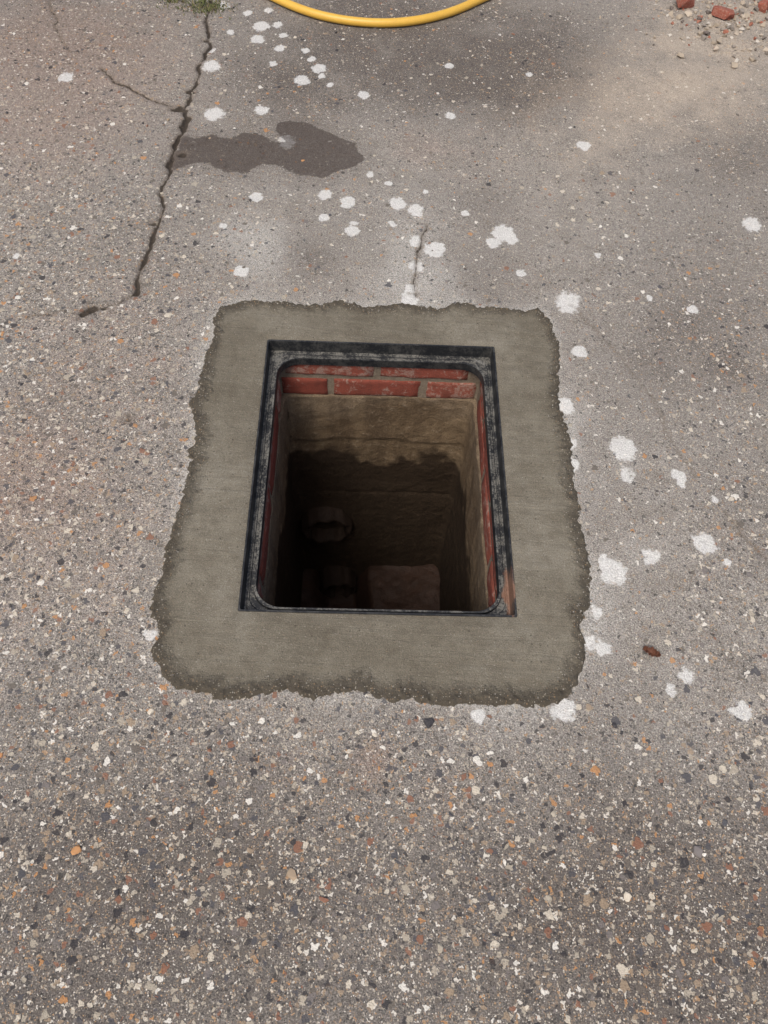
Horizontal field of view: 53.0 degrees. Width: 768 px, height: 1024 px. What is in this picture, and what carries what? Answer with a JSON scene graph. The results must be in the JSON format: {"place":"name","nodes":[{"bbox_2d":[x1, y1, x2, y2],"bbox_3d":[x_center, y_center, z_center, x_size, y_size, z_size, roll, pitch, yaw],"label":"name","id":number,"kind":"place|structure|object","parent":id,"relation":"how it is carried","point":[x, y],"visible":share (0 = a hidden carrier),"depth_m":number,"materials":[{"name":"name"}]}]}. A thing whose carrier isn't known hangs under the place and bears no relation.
{"place":"outdoors","nodes":[
{"label":"outdoors","id":0,"kind":"place"},
{"bbox_2d":[0,0,767,1023],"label":"concrete ground","id":1,"kind":"structure","parent":0,"point":[88,506],"depth_m":1.55,"materials":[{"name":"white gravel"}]},
{"bbox_2d":[156,0,237,19],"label":"moss patch","id":2,"kind":"object","parent":1,"relation":"on","point":[200,3],"visible":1,"depth_m":2.44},
{"bbox_2d":[149,300,591,707],"bbox_3d":[-0.006,-0.085,1.594,0.854,0.021,1.003,5,60,0],"label":"mortar collar","id":3,"kind":"object","parent":1,"relation":"on","point":[215,642],"visible":1,"depth_m":1.48,"materials":[{"name":"grey concrete"}]},
{"bbox_2d":[258,365,496,610],"bbox_3d":[-0.035,0.217,2.189,0.680,1.269,0.864,1,60,-2],"label":"inspection chamber","id":4,"kind":"object","parent":1,"relation":"in","point":[378,493],"visible":0.42,"depth_m":2.12,"materials":[{"name":"brown concrete"}]},
{"bbox_2d":[238,339,516,616],"bbox_3d":[-0.009,-0.087,1.617,0.521,0.046,0.666,1,60,-2],"label":"manhole frame","id":5,"kind":"object","parent":4,"relation":"on","point":[479,362],"visible":0.91,"depth_m":1.67,"materials":[{"name":"black metal"}]},
{"bbox_2d":[270,0,487,27],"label":"garden hose","id":6,"kind":"object","parent":1,"relation":"on","point":[378,22],"visible":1,"depth_m":2.42,"materials":[{"name":"yellow plastic"}]},
{"bbox_2d":[643,646,660,656],"bbox_3d":[0.490,0.257,1.410,0.033,0.017,0.020,27,71,19],"label":"dried leaf","id":7,"kind":"object","parent":1,"relation":"on","point":[652,651],"visible":1,"depth_m":1.41,"materials":[{"name":"brown plant"}]},
{"bbox_2d":[592,0,767,67],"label":"rubble","id":8,"kind":"object","parent":1,"relation":"on","point":[729,26],"visible":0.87,"depth_m":2.50,"materials":[{"name":"stone"}]},
{"bbox_2d":[676,0,694,7],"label":"brick fragment","id":9,"kind":"object","parent":1,"relation":"on","point":[685,3],"visible":1,"depth_m":2.53,"materials":[{"name":"red brick"}]},
{"bbox_2d":[711,5,734,19],"bbox_3d":[1.111,-1.635,2.522,0.074,0.030,0.040,25,62,11],"label":"brick fragment","id":10,"kind":"object","parent":1,"relation":"on","point":[721,12],"visible":1,"depth_m":2.51,"materials":[{"name":"red brick"}]},
{"bbox_2d":[758,0,767,12],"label":"brick fragment","id":11,"kind":"object","parent":1,"relation":"on","point":[762,5],"visible":1,"depth_m":2.55,"materials":[{"name":"red brick"}]}
]}

